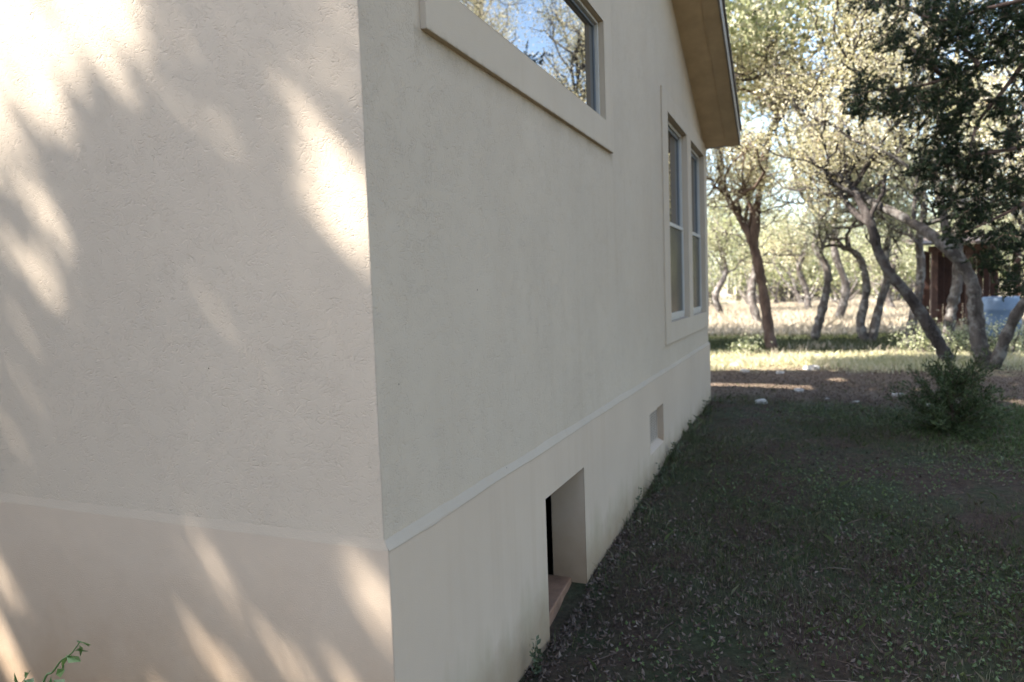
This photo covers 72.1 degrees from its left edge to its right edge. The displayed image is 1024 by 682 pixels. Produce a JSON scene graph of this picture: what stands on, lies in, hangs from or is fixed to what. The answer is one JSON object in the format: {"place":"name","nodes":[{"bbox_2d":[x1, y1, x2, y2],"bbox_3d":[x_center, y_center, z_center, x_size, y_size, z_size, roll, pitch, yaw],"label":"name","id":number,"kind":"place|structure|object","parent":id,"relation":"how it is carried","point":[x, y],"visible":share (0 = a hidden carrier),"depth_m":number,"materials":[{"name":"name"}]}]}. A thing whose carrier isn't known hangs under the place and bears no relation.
{"place":"outdoors","nodes":[
{"label":"outdoors","id":0,"kind":"place"},
{"bbox_2d":[388,281,1023,681],"bbox_3d":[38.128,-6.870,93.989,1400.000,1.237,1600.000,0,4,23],"label":"ground","id":1,"kind":"structure","parent":0,"point":[696,647],"depth_m":4.03,"materials":[{"name":"green plant"}]},
{"bbox_2d":[14,640,90,681],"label":"leafy shoot","id":2,"kind":"object","parent":1,"relation":"on","point":[70,659],"visible":1,"depth_m":2.08,"materials":[{"name":"green plant"}]},
{"bbox_2d":[0,0,741,681],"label":"house","id":3,"kind":"structure","parent":1,"relation":"on","point":[312,312],"depth_m":2.36,"materials":[{"name":"paint"}]},
{"bbox_2d":[459,0,599,114],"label":"window","id":4,"kind":"structure","parent":3,"relation":"in","point":[560,36],"depth_m":3.53,"materials":[{"name":"glass"}]},
{"bbox_2d":[668,121,684,319],"bbox_3d":[1.501,-1.118,6.670,0.085,1.823,1.056,0,4,23],"label":"window","id":5,"kind":"structure","parent":3,"relation":"in","point":[674,138],"depth_m":6.88,"materials":[{"name":"glass"}]},
{"bbox_2d":[691,148,701,313],"bbox_3d":[2.001,-1.218,7.866,0.085,1.823,1.006,0,4,23],"label":"window","id":6,"kind":"structure","parent":3,"relation":"in","point":[696,237],"depth_m":8.13,"materials":[{"name":"glass"}]},
{"bbox_2d":[529,635,542,674],"bbox_3d":[0.100,1.307,2.909,0.058,0.190,0.072,-2,4,0],"label":"weed","id":7,"kind":"object","parent":1,"relation":"on","point":[537,669],"visible":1,"depth_m":2.91,"materials":[{"name":"green plant"}]},
{"bbox_2d":[636,487,646,512],"bbox_3d":[0.876,1.092,4.786,0.063,0.175,0.159,-2,4,-4],"label":"weed","id":8,"kind":"object","parent":1,"relation":"on","point":[643,508],"visible":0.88,"depth_m":4.81,"materials":[{"name":"green plant"}]},
{"bbox_2d":[653,474,667,493],"bbox_3d":[1.072,1.051,5.096,0.109,0.160,0.152,-2,4,5],"label":"weed","id":9,"kind":"object","parent":1,"relation":"on","point":[655,487],"visible":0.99,"depth_m":5.13,"materials":[{"name":"green plant"}]},
{"bbox_2d":[656,462,676,477],"bbox_3d":[1.185,1.001,5.432,0.158,0.166,0.130,0,4,23],"label":"weed","id":10,"kind":"object","parent":1,"relation":"on","point":[666,467],"visible":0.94,"depth_m":5.44,"materials":[{"name":"green plant"}]},
{"bbox_2d":[670,440,685,459],"bbox_3d":[1.391,0.925,5.897,0.127,0.182,0.202,0,4,23],"label":"weed","id":11,"kind":"object","parent":1,"relation":"on","point":[675,451],"visible":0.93,"depth_m":5.91,"materials":[{"name":"green plant"}]},
{"bbox_2d":[687,416,699,434],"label":"weed","id":12,"kind":"object","parent":1,"relation":"on","point":[691,429],"visible":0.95,"depth_m":6.69,"materials":[{"name":"green plant"}]},
{"bbox_2d":[702,397,710,414],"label":"weed","id":13,"kind":"object","parent":1,"relation":"on","point":[705,413],"visible":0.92,"depth_m":7.68,"materials":[{"name":"green plant"}]},
{"bbox_2d":[725,328,765,356],"bbox_3d":[4.626,0.136,14.056,1.114,0.794,0.789,0,4,23],"label":"shrub","id":14,"kind":"object","parent":1,"relation":"on","point":[738,348],"visible":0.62,"depth_m":13.97,"materials":[{"name":"green plant"}]},
{"bbox_2d":[707,170,800,313],"bbox_3d":[10.093,-5.115,34.050,7.215,7.833,5.767,-4,4,-22],"label":"oak tree","id":15,"kind":"object","parent":1,"relation":"on","point":[717,248],"visible":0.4,"depth_m":33.16,"materials":[{"name":"green plant"}]},
{"bbox_2d":[755,399,767,403],"bbox_3d":[2.999,0.734,8.445,0.154,0.083,0.132,0,4,23],"label":"stone","id":16,"kind":"object","parent":1,"relation":"on","point":[761,400],"visible":0.59,"depth_m":8.39,"materials":[{"name":"white stone"}]},
{"bbox_2d":[706,104,831,324],"bbox_3d":[8.555,-4.383,23.905,5.141,7.887,4.366,-2,4,4],"label":"oak tree","id":17,"kind":"object","parent":1,"relation":"on","point":[753,306],"visible":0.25,"depth_m":24.28,"materials":[{"name":"green plant"}]},
{"bbox_2d":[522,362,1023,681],"bbox_3d":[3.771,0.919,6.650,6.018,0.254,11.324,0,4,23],"label":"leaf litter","id":18,"kind":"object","parent":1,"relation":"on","point":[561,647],"visible":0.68,"depth_m":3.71,"materials":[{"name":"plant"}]},
{"bbox_2d":[734,111,849,308],"bbox_3d":[13.710,-6.157,34.298,5.930,9.529,6.556,0,4,23],"label":"oak tree","id":19,"kind":"object","parent":1,"relation":"on","point":[805,287],"visible":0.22,"depth_m":34.83,"materials":[{"name":"green plant"}]},
{"bbox_2d":[706,0,891,350],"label":"oak tree","id":20,"kind":"object","parent":1,"relation":"on","point":[751,228],"visible":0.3,"depth_m":14.82,"materials":[{"name":"green plant"}]},
{"bbox_2d":[794,388,803,391],"bbox_3d":[3.766,0.655,9.231,0.118,0.066,0.084,0,4,23],"label":"stone","id":21,"kind":"object","parent":1,"relation":"on","point":[798,389],"visible":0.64,"depth_m":9.20,"materials":[{"name":"white stone"}]},
{"bbox_2d":[725,0,877,119],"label":"oak tree","id":22,"kind":"object","parent":1,"relation":"on","point":[746,24],"visible":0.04,"depth_m":13.73,"materials":[{"name":"green plant"}]},
{"bbox_2d":[599,378,1023,681],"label":"ground cover","id":23,"kind":"object","parent":1,"relation":"on","point":[889,643],"visible":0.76,"depth_m":4.43,"materials":[{"name":"green plant"}]},
{"bbox_2d":[803,365,819,369],"bbox_3d":[4.842,0.448,11.367,0.258,0.118,0.142,0,4,23],"label":"stone","id":24,"kind":"object","parent":1,"relation":"on","point":[813,367],"visible":0.64,"depth_m":11.31,"materials":[{"name":"white stone"}]},
{"bbox_2d":[743,87,913,319],"bbox_3d":[11.759,-5.354,26.078,6.001,9.253,5.454,0,4,23],"label":"oak tree","id":25,"kind":"object","parent":1,"relation":"on","point":[845,294],"visible":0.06,"depth_m":25.74,"materials":[{"name":"green plant"}]},
{"bbox_2d":[744,18,959,339],"bbox_3d":[8.262,-4.148,16.796,5.145,8.432,4.868,-2,4,-3],"label":"oak tree","id":26,"kind":"object","parent":1,"relation":"on","point":[822,309],"visible":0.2,"depth_m":16.90,"materials":[{"name":"green plant"}]},
{"bbox_2d":[726,0,992,365],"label":"oak tree","id":27,"kind":"object","parent":1,"relation":"on","point":[921,314],"visible":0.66,"depth_m":12.04,"materials":[{"name":"green plant"}]},
{"bbox_2d":[708,171,1023,306],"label":"woodland","id":28,"kind":"object","parent":1,"relation":"on","point":[780,286],"visible":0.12,"depth_m":46.88,"materials":[{"name":"green plant"}]},
{"bbox_2d":[739,0,1023,341],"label":"oak tree","id":29,"kind":"object","parent":1,"relation":"on","point":[861,330],"visible":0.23,"depth_m":16.29,"materials":[{"name":"green plant"}]},
{"bbox_2d":[740,0,1023,369],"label":"oak tree","id":30,"kind":"object","parent":1,"relation":"on","point":[978,338],"visible":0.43,"depth_m":11.51,"materials":[{"name":"green plant"}]},
{"bbox_2d":[780,0,1023,347],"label":"oak tree","id":31,"kind":"object","parent":1,"relation":"on","point":[919,284],"visible":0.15,"depth_m":14.46,"materials":[{"name":"green plant"}]},
{"bbox_2d":[830,129,976,309],"bbox_3d":[16.855,-5.443,30.544,5.248,8.450,5.911,-4,5,-31],"label":"oak tree","id":32,"kind":"object","parent":1,"relation":"on","point":[893,262],"visible":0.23,"depth_m":30.63,"materials":[{"name":"green plant"}]},
{"bbox_2d":[891,306,953,353],"bbox_3d":[7.413,-0.086,12.812,1.059,1.104,1.146,0,4,23],"label":"shrub","id":33,"kind":"object","parent":1,"relation":"on","point":[923,341],"visible":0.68,"depth_m":12.77,"materials":[{"name":"green plant"}]},
{"bbox_2d":[832,1,1023,348],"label":"oak tree","id":34,"kind":"object","parent":1,"relation":"on","point":[953,301],"visible":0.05,"depth_m":13.88,"materials":[{"name":"green plant"}]},
{"bbox_2d":[838,0,1023,301],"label":"juniper tree","id":35,"kind":"object","parent":1,"relation":"on","point":[944,82],"visible":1,"depth_m":6.26,"materials":[{"name":"green plant"}]},
{"bbox_2d":[862,57,1023,257],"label":"oak tree","id":36,"kind":"object","parent":1,"relation":"on","point":[938,231],"visible":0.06,"depth_m":21.16,"materials":[{"name":"green plant"}]},
{"bbox_2d":[880,348,1023,444],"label":"juniper sapling","id":37,"kind":"object","parent":1,"relation":"on","point":[950,390],"visible":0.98,"depth_m":6.31,"materials":[{"name":"green plant"}]},
{"bbox_2d":[915,312,997,352],"bbox_3d":[8.143,-0.058,12.753,1.437,0.984,1.217,0,4,23],"label":"shrub","id":38,"kind":"object","parent":1,"relation":"on","point":[955,342],"visible":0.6,"depth_m":12.69,"materials":[{"name":"green plant"}]},
{"bbox_2d":[906,236,1020,326],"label":"shed","id":39,"kind":"structure","parent":1,"relation":"on","point":[938,280],"depth_m":18.29,"materials":[{"name":"brown wood"}]},
{"bbox_2d":[903,142,1023,289],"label":"oak tree","id":40,"kind":"object","parent":1,"relation":"on","point":[986,230],"visible":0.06,"depth_m":31.08,"materials":[{"name":"green plant"}]},
{"bbox_2d":[982,295,1021,335],"bbox_3d":[11.254,-0.564,16.174,0.800,0.965,0.800,0,4,23],"label":"drum","id":41,"kind":"object","parent":1,"relation":"on","point":[998,308],"visible":0.48,"depth_m":15.89,"materials":[{"name":"plastic"}]},
{"bbox_2d":[984,313,1023,354],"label":"shrub","id":42,"kind":"object","parent":1,"relation":"on","point":[1013,346],"visible":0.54,"depth_m":12.30,"materials":[{"name":"green plant"}]},
{"bbox_2d":[706,0,1023,284],"label":"sky","id":43,"kind":"structure","parent":0,"point":[811,48],"materials":[{"name":"white"}]},
{"bbox_2d":[708,297,1023,358],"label":"dry grass","id":44,"kind":"structure","parent":0,"point":[782,311],"depth_m":23.91,"materials":[{"name":"plant"}]},
{"bbox_2d":[708,330,1023,355],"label":"shaded grass","id":45,"kind":"structure","parent":0,"point":[717,341],"depth_m":16.14,"materials":[{"name":"green plant"}]},
{"bbox_2d":[710,348,1023,373],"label":"meadow grass","id":46,"kind":"structure","parent":0,"point":[869,360],"depth_m":12.12,"materials":[{"name":"yellow plant"}]},
{"bbox_2d":[875,390,1023,508],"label":"lush grass","id":47,"kind":"structure","parent":0,"point":[1012,427],"depth_m":6.31,"materials":[{"name":"green plant"}]}
]}

